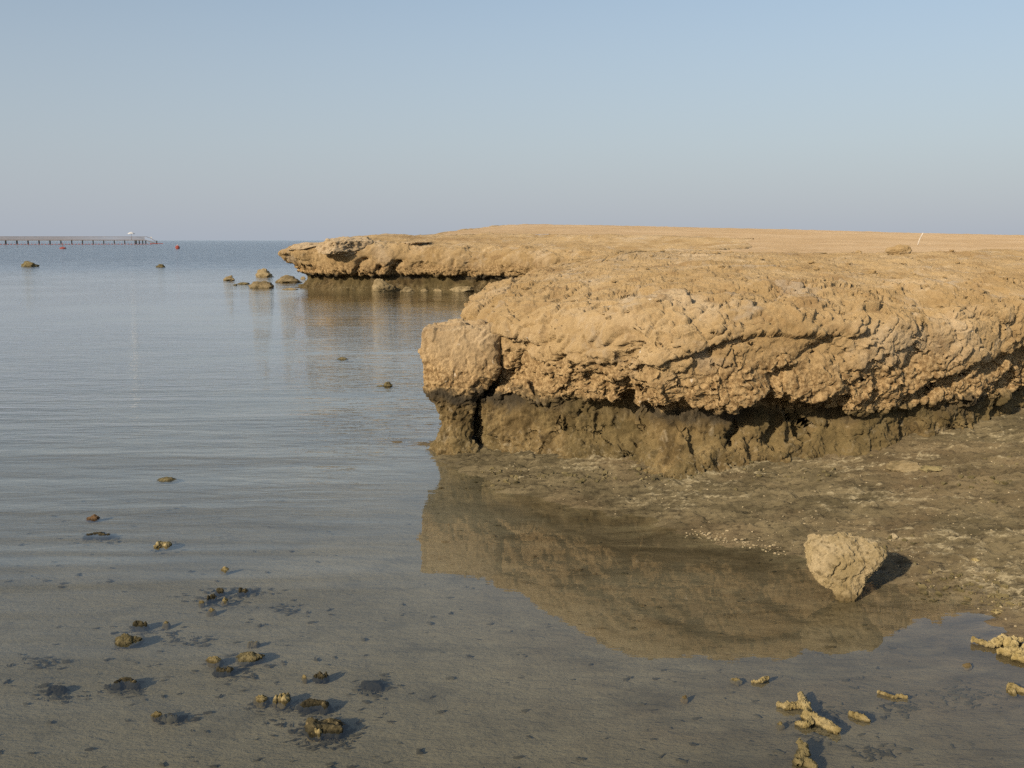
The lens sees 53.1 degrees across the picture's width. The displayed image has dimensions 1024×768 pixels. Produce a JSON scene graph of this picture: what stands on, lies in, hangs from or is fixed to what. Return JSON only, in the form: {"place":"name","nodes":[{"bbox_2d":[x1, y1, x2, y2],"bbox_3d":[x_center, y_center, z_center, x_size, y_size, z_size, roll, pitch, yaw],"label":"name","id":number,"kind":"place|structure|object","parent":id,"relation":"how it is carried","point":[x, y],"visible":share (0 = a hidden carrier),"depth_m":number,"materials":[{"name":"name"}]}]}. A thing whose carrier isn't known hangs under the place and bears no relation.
{"place":"outdoors","nodes":[
{"label":"outdoors","id":0,"kind":"place"},
{"bbox_2d":[0,240,477,505],"bbox_3d":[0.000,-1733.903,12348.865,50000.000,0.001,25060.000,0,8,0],"label":"sea water","id":1,"kind":"structure","parent":0,"point":[177,311],"depth_m":19.37,"materials":[{"name":"liquid"}]},
{"bbox_2d":[21,261,39,267],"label":"sea rock","id":2,"kind":"object","parent":1,"relation":"in","point":[26,264],"visible":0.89,"depth_m":62.22,"materials":[{"name":"brown stone"}]},
{"bbox_2d":[0,244,151,244],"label":"float line","id":3,"kind":"object","parent":1,"relation":"on","point":[51,244],"visible":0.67,"depth_m":377.87,"materials":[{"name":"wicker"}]},
{"bbox_2d":[0,236,162,247],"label":"pier","id":4,"kind":"structure","parent":1,"relation":"in","point":[59,238],"depth_m":406.48,"materials":[{"name":"wood"}]},
{"bbox_2d":[223,275,234,281],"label":"sea rock","id":5,"kind":"object","parent":1,"relation":"in","point":[229,278],"visible":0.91,"depth_m":40.89,"materials":[{"name":"beige stone"}]},
{"bbox_2d":[248,281,273,289],"bbox_3d":[-8.499,-3.322,34.652,0.892,0.335,0.614,0,8,0],"label":"sea rock","id":6,"kind":"object","parent":1,"relation":"in","point":[261,284],"visible":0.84,"depth_m":34.53,"materials":[{"name":"beige stone"}]},
{"bbox_2d":[255,268,273,279],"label":"sea rock","id":7,"kind":"object","parent":1,"relation":"in","point":[263,272],"visible":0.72,"depth_m":45.02,"materials":[{"name":"beige stone"}]},
{"bbox_2d":[275,275,301,284],"bbox_3d":[-8.514,-3.951,39.019,1.046,0.411,0.742,0,8,0],"label":"sea rock","id":8,"kind":"object","parent":1,"relation":"in","point":[288,279],"visible":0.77,"depth_m":38.81,"materials":[{"name":"beige stone"}]},
{"bbox_2d":[372,278,395,295],"bbox_3d":[-4.117,-3.072,32.520,0.719,0.580,0.537,-6,10,-39],"label":"boulder","id":9,"kind":"object","parent":1,"relation":"in","point":[379,284],"visible":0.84,"depth_m":32.35,"materials":[{"name":"beige stone"}]},
{"bbox_2d":[400,287,413,294],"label":"boulder","id":10,"kind":"object","parent":1,"relation":"on","point":[407,289],"visible":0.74,"depth_m":31.70,"materials":[{"name":"beige stone"}]},
{"bbox_2d":[418,318,501,455],"bbox_3d":[-0.444,0.105,7.875,0.544,1.208,0.826,-3,9,-21],"label":"rock block","id":11,"kind":"object","parent":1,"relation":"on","point":[461,361],"visible":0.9,"depth_m":7.60,"materials":[{"name":"stone"}]},
{"bbox_2d":[792,738,817,767],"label":"coral piece","id":12,"kind":"object","parent":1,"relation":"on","point":[802,758],"visible":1,"depth_m":3.16,"materials":[{"name":"beige stone"}]},
{"bbox_2d":[848,711,870,723],"bbox_3d":[1.171,1.123,3.458,0.080,0.030,0.035,6,10,36],"label":"coral piece","id":13,"kind":"object","parent":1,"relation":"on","point":[857,715],"visible":1,"depth_m":3.45,"materials":[{"name":"beige stone"}]},
{"bbox_2d":[877,690,907,698],"bbox_3d":[1.344,1.101,3.618,0.105,0.020,0.031,3,9,23],"label":"coral piece","id":14,"kind":"object","parent":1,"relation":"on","point":[896,696],"visible":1,"depth_m":3.61,"materials":[{"name":"beige stone"}]},
{"bbox_2d":[971,636,994,648],"bbox_3d":[1.876,1.030,4.080,0.090,0.036,0.032,6,10,37],"label":"coral piece","id":15,"kind":"object","parent":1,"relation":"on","point":[974,639],"visible":1,"depth_m":4.07,"materials":[{"name":"beige stone"}]},
{"bbox_2d":[1005,682,1023,696],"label":"coral piece","id":16,"kind":"object","parent":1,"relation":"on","point":[1013,689],"visible":1,"depth_m":3.66,"materials":[{"name":"beige stone"}]},
{"bbox_2d":[0,240,1023,767],"bbox_3d":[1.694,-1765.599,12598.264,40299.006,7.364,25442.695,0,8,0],"label":"seabed","id":17,"kind":"structure","parent":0,"point":[590,538],"depth_m":4.77,"materials":[{"name":"brown sand"}]},
{"bbox_2d":[46,685,66,695],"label":"coral lump","id":18,"kind":"object","parent":17,"relation":"on","point":[58,690],"visible":1,"depth_m":3.71,"materials":[{"name":"grey stone"}]},
{"bbox_2d":[86,514,99,522],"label":"awash rock","id":19,"kind":"object","parent":17,"relation":"on","point":[94,518],"visible":1,"depth_m":5.94,"materials":[{"name":"brown stone"}]},
{"bbox_2d":[82,532,113,539],"bbox_3d":[-2.277,0.834,5.641,0.162,0.036,0.107,0,8,0],"label":"coral lump","id":20,"kind":"object","parent":17,"relation":"on","point":[98,535],"visible":1,"depth_m":5.61,"materials":[{"name":"stone"}]},
{"bbox_2d":[111,677,140,689],"bbox_3d":[-1.413,1.101,3.758,0.109,0.044,0.067,0,8,0],"label":"coral lump","id":21,"kind":"object","parent":17,"relation":"on","point":[126,683],"visible":1,"depth_m":3.74,"materials":[{"name":"stone"}]},
{"bbox_2d":[113,633,143,648],"bbox_3d":[-1.549,1.036,4.139,0.123,0.062,0.108,0,8,0],"label":"awash rock","id":22,"kind":"object","parent":17,"relation":"on","point":[124,640],"visible":1,"depth_m":4.12,"materials":[{"name":"brown stone"}]},
{"bbox_2d":[132,620,149,631],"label":"coral lump","id":23,"kind":"object","parent":17,"relation":"on","point":[139,625],"visible":1,"depth_m":4.30,"materials":[{"name":"brown stone"}]},
{"bbox_2d":[150,711,162,721],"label":"coral lump","id":24,"kind":"object","parent":17,"relation":"on","point":[156,715],"visible":1,"depth_m":3.48,"materials":[{"name":"beige stone"}]},
{"bbox_2d":[152,541,171,551],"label":"coral lump","id":25,"kind":"object","parent":17,"relation":"on","point":[159,545],"visible":1,"depth_m":5.40,"materials":[{"name":"beige stone"}]},
{"bbox_2d":[162,621,170,629],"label":"coral lump","id":26,"kind":"object","parent":17,"relation":"on","point":[166,625],"visible":1,"depth_m":4.32,"materials":[{"name":"stone"}]},
{"bbox_2d":[156,477,178,482],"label":"awash rock","id":27,"kind":"object","parent":17,"relation":"on","point":[167,480],"visible":1,"depth_m":6.89,"materials":[{"name":"brown stone"}]},
{"bbox_2d":[161,713,179,723],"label":"lump","id":28,"kind":"object","parent":17,"relation":"on","point":[170,718],"visible":1,"depth_m":3.48,"materials":[{"name":"grey stone"}]},
{"bbox_2d":[198,600,204,607],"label":"coral lump","id":29,"kind":"object","parent":17,"relation":"on","point":[201,603],"visible":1,"depth_m":4.56,"materials":[{"name":"stone"}]},
{"bbox_2d":[206,594,216,603],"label":"coral lump","id":30,"kind":"object","parent":17,"relation":"on","point":[211,598],"visible":1,"depth_m":4.62,"materials":[{"name":"brown stone"}]},
{"bbox_2d":[206,608,216,616],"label":"coral lump","id":31,"kind":"object","parent":17,"relation":"on","point":[211,612],"visible":1,"depth_m":4.46,"materials":[{"name":"beige stone"}]},
{"bbox_2d":[205,656,223,667],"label":"coral lump","id":32,"kind":"object","parent":17,"relation":"on","point":[214,661],"visible":0.97,"depth_m":3.93,"materials":[{"name":"beige stone"}]},
{"bbox_2d":[214,588,224,596],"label":"coral lump","id":33,"kind":"object","parent":17,"relation":"on","point":[219,592],"visible":0.97,"depth_m":4.71,"materials":[{"name":"brown stone"}]},
{"bbox_2d":[212,666,234,677],"bbox_3d":[-1.087,1.081,3.859,0.083,0.039,0.063,0,8,0],"label":"coral lump","id":34,"kind":"object","parent":17,"relation":"on","point":[228,671],"visible":1,"depth_m":3.84,"materials":[{"name":"stone"}]},
{"bbox_2d":[220,566,228,574],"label":"coral lump","id":35,"kind":"object","parent":17,"relation":"on","point":[224,570],"visible":1,"depth_m":5.01,"materials":[{"name":"beige stone"}]},
{"bbox_2d":[221,597,228,605],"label":"coral lump","id":36,"kind":"object","parent":17,"relation":"on","point":[225,601],"visible":1,"depth_m":4.58,"materials":[{"name":"beige stone"}]},
{"bbox_2d":[237,587,248,596],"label":"coral lump","id":37,"kind":"object","parent":17,"relation":"on","point":[242,591],"visible":1,"depth_m":4.71,"materials":[{"name":"stone"}]},
{"bbox_2d":[235,651,264,666],"bbox_3d":[-1.020,1.065,3.960,0.115,0.050,0.090,2,8,14],"label":"awash rock","id":38,"kind":"object","parent":17,"relation":"on","point":[245,659],"visible":1,"depth_m":3.95,"materials":[{"name":"beige stone"}]},
{"bbox_2d":[247,641,260,647],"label":"coral lump","id":39,"kind":"object","parent":17,"relation":"on","point":[253,644],"visible":1,"depth_m":4.11,"materials":[{"name":"grey stone"}]},
{"bbox_2d":[253,695,269,708],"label":"coral lump","id":40,"kind":"object","parent":17,"relation":"on","point":[261,701],"visible":1,"depth_m":3.60,"materials":[{"name":"beige stone"}]},
{"bbox_2d":[272,692,290,708],"bbox_3d":[-0.811,1.114,3.612,0.068,0.053,0.071,0,8,0],"label":"coral lump","id":41,"kind":"object","parent":17,"relation":"on","point":[282,700],"visible":1,"depth_m":3.59,"materials":[{"name":"beige stone"}]},
{"bbox_2d":[301,675,306,683],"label":"coral lump","id":42,"kind":"object","parent":17,"relation":"on","point":[304,679],"visible":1,"depth_m":3.78,"materials":[{"name":"beige stone"}]},
{"bbox_2d":[297,698,331,714],"bbox_3d":[-0.689,1.125,3.573,0.119,0.050,0.072,0,8,0],"label":"coral lump","id":43,"kind":"object","parent":17,"relation":"on","point":[310,705],"visible":1,"depth_m":3.56,"materials":[{"name":"brown stone"}]},
{"bbox_2d":[312,671,329,683],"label":"coral lump","id":44,"kind":"object","parent":17,"relation":"on","point":[319,677],"visible":1,"depth_m":3.79,"materials":[{"name":"grey stone"}]},
{"bbox_2d":[302,717,347,741],"bbox_3d":[-0.623,1.142,3.410,0.150,0.060,0.137,0,8,0],"label":"coral lump","id":45,"kind":"object","parent":17,"relation":"on","point":[331,728],"visible":0.96,"depth_m":3.37,"materials":[{"name":"brown stone"}]},
{"bbox_2d":[307,728,321,741],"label":"coral lump","id":46,"kind":"object","parent":45,"relation":"on","point":[318,732],"visible":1,"depth_m":3.35,"materials":[{"name":"beige stone"}]},
{"bbox_2d":[337,357,347,361],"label":"awash rock","id":47,"kind":"object","parent":17,"relation":"on","point":[341,358],"visible":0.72,"depth_m":13.85,"materials":[{"name":"brown stone"}]},
{"bbox_2d":[360,680,384,692],"bbox_3d":[-0.512,1.107,3.754,0.090,0.028,0.089,0,8,0],"label":"coral lump","id":48,"kind":"object","parent":17,"relation":"on","point":[376,686],"visible":1,"depth_m":3.74,"materials":[{"name":"grey stone"}]},
{"bbox_2d":[383,382,392,387],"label":"awash rock","id":49,"kind":"object","parent":17,"relation":"on","point":[388,384],"visible":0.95,"depth_m":11.33,"materials":[{"name":"brown stone"}]},
{"bbox_2d":[0,500,1023,767],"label":"seaweed scraps","id":50,"kind":"object","parent":17,"relation":"on","point":[418,750],"visible":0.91,"depth_m":3.69,"materials":[{"name":"brown plant"}]},
{"bbox_2d":[278,225,752,301],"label":"headland","id":51,"kind":"structure","parent":17,"relation":"on","point":[479,262],"depth_m":32.62,"materials":[{"name":"stone"}]},
{"bbox_2d":[287,242,318,250],"bbox_3d":[-6.768,-4.551,33.970,1.589,0.316,1.506,0,8,0],"label":"cap rock","id":52,"kind":"object","parent":51,"relation":"on","point":[303,245],"visible":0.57,"depth_m":33.51,"materials":[{"name":"beige stone"}]},
{"bbox_2d":[315,236,373,256],"bbox_3d":[-5.476,-4.447,33.143,2.164,0.665,1.986,-7,11,-43],"label":"cap rock","id":53,"kind":"object","parent":51,"relation":"on","point":[342,246],"visible":0.98,"depth_m":32.33,"materials":[{"name":"beige stone"}]},
{"bbox_2d":[395,242,431,244],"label":"cap rock","id":54,"kind":"object","parent":51,"relation":"on","point":[413,243],"visible":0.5,"depth_m":32.72,"materials":[{"name":"beige stone"}]},
{"bbox_2d":[450,286,473,293],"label":"boulder","id":55,"kind":"object","parent":51,"relation":"on","point":[465,289],"visible":0.81,"depth_m":32.02,"materials":[{"name":"beige stone"}]},
{"bbox_2d":[680,695,687,703],"bbox_3d":[0.609,1.116,3.621,0.028,0.034,0.020,4,9,26],"label":"coral piece","id":56,"kind":"object","parent":17,"relation":"on","point":[683,699],"visible":1,"depth_m":3.62,"materials":[{"name":"stone"}]},
{"bbox_2d":[438,454,1023,609],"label":"shore rubble","id":57,"kind":"object","parent":17,"relation":"on","point":[998,595],"visible":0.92,"depth_m":5.79,"materials":[{"name":"brown stone"}]},
{"bbox_2d":[730,678,742,686],"bbox_3d":[0.824,1.095,3.767,0.035,0.032,0.044,-7,10,-39],"label":"coral piece","id":58,"kind":"object","parent":17,"relation":"on","point":[738,682],"visible":1,"depth_m":3.76,"materials":[{"name":"beige stone"}]},
{"bbox_2d":[460,243,1023,479],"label":"headland","id":59,"kind":"structure","parent":17,"relation":"on","point":[692,383],"depth_m":7.02,"materials":[{"name":"beige stone"}]},
{"bbox_2d":[491,249,1023,325],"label":"crumbled rock","id":60,"kind":"object","parent":59,"relation":"on","point":[872,271],"visible":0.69,"depth_m":8.23,"materials":[{"name":"beige stone"}]},
{"bbox_2d":[885,244,911,254],"bbox_3d":[4.164,-1.428,11.036,0.277,0.158,0.239,0,8,0],"label":"sandstone lump","id":61,"kind":"object","parent":59,"relation":"on","point":[899,249],"visible":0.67,"depth_m":10.97,"materials":[{"name":"beige stone"}]},
{"bbox_2d":[494,431,1019,626],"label":"shell gravel","id":62,"kind":"structure","parent":17,"relation":"on","point":[708,533],"depth_m":5.55,"materials":[{"name":"beige gravel"}]},
{"bbox_2d":[751,676,769,683],"bbox_3d":[0.912,1.081,3.743,0.083,0.023,0.028,-4,9,-27],"label":"coral piece","id":63,"kind":"object","parent":17,"relation":"on","point":[762,679],"visible":1,"depth_m":3.73,"materials":[{"name":"beige stone"}]},
{"bbox_2d":[776,721,785,730],"bbox_3d":[0.898,1.144,3.425,0.032,0.032,0.025,0,8,0],"label":"coral piece","id":64,"kind":"object","parent":17,"relation":"on","point":[780,725],"visible":1,"depth_m":3.42,"materials":[{"name":"beige stone"}]},
{"bbox_2d":[776,691,840,734],"bbox_3d":[0.990,1.115,3.473,0.129,0.045,0.291,-2,8,-11],"label":"branching coral","id":65,"kind":"object","parent":17,"relation":"on","point":[809,716],"visible":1,"depth_m":3.42},
{"bbox_2d":[804,532,887,602],"bbox_3d":[1.513,0.832,4.647,0.365,0.311,0.249,0,8,0],"label":"standing stone","id":66,"kind":"object","parent":17,"relation":"on","point":[843,566],"visible":1,"depth_m":4.56,"materials":[{"name":"beige stone"}]},
{"bbox_2d":[886,460,922,471],"bbox_3d":[2.515,0.519,6.501,0.268,0.065,0.200,3,9,22],"label":"shelf slab","id":67,"kind":"object","parent":17,"relation":"on","point":[904,465],"depth_m":6.46,"materials":[{"name":"beige stone"}]},
{"bbox_2d":[917,465,944,470],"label":"shelf stone","id":68,"kind":"object","parent":17,"relation":"on","point":[929,468],"visible":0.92,"depth_m":6.41,"materials":[{"name":"beige stone"}]},
{"bbox_2d":[961,663,971,670],"bbox_3d":[1.730,1.075,3.892,0.038,0.034,0.029,-2,8,-14],"label":"coral piece","id":69,"kind":"object","parent":17,"relation":"on","point":[967,666],"visible":1,"depth_m":3.88,"materials":[{"name":"stone"}]},
{"bbox_2d":[991,609,1002,613],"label":"coral piece","id":70,"kind":"object","parent":17,"relation":"on","point":[995,611],"visible":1,"depth_m":4.42,"materials":[{"name":"beige stone"}]},
{"bbox_2d":[989,633,1023,663],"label":"branching coral","id":71,"kind":"object","parent":17,"relation":"on","point":[1012,650],"visible":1,"depth_m":3.99},
{"bbox_2d":[0,0,1023,239],"label":"sky","id":72,"kind":"structure","parent":0,"point":[156,119],"materials":[{"name":"blue"}]},
{"bbox_2d":[432,224,1023,252],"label":"sandy plateau","id":73,"kind":"structure","parent":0,"point":[794,240],"depth_m":36.91,"materials":[{"name":"beige sand"}]}
]}

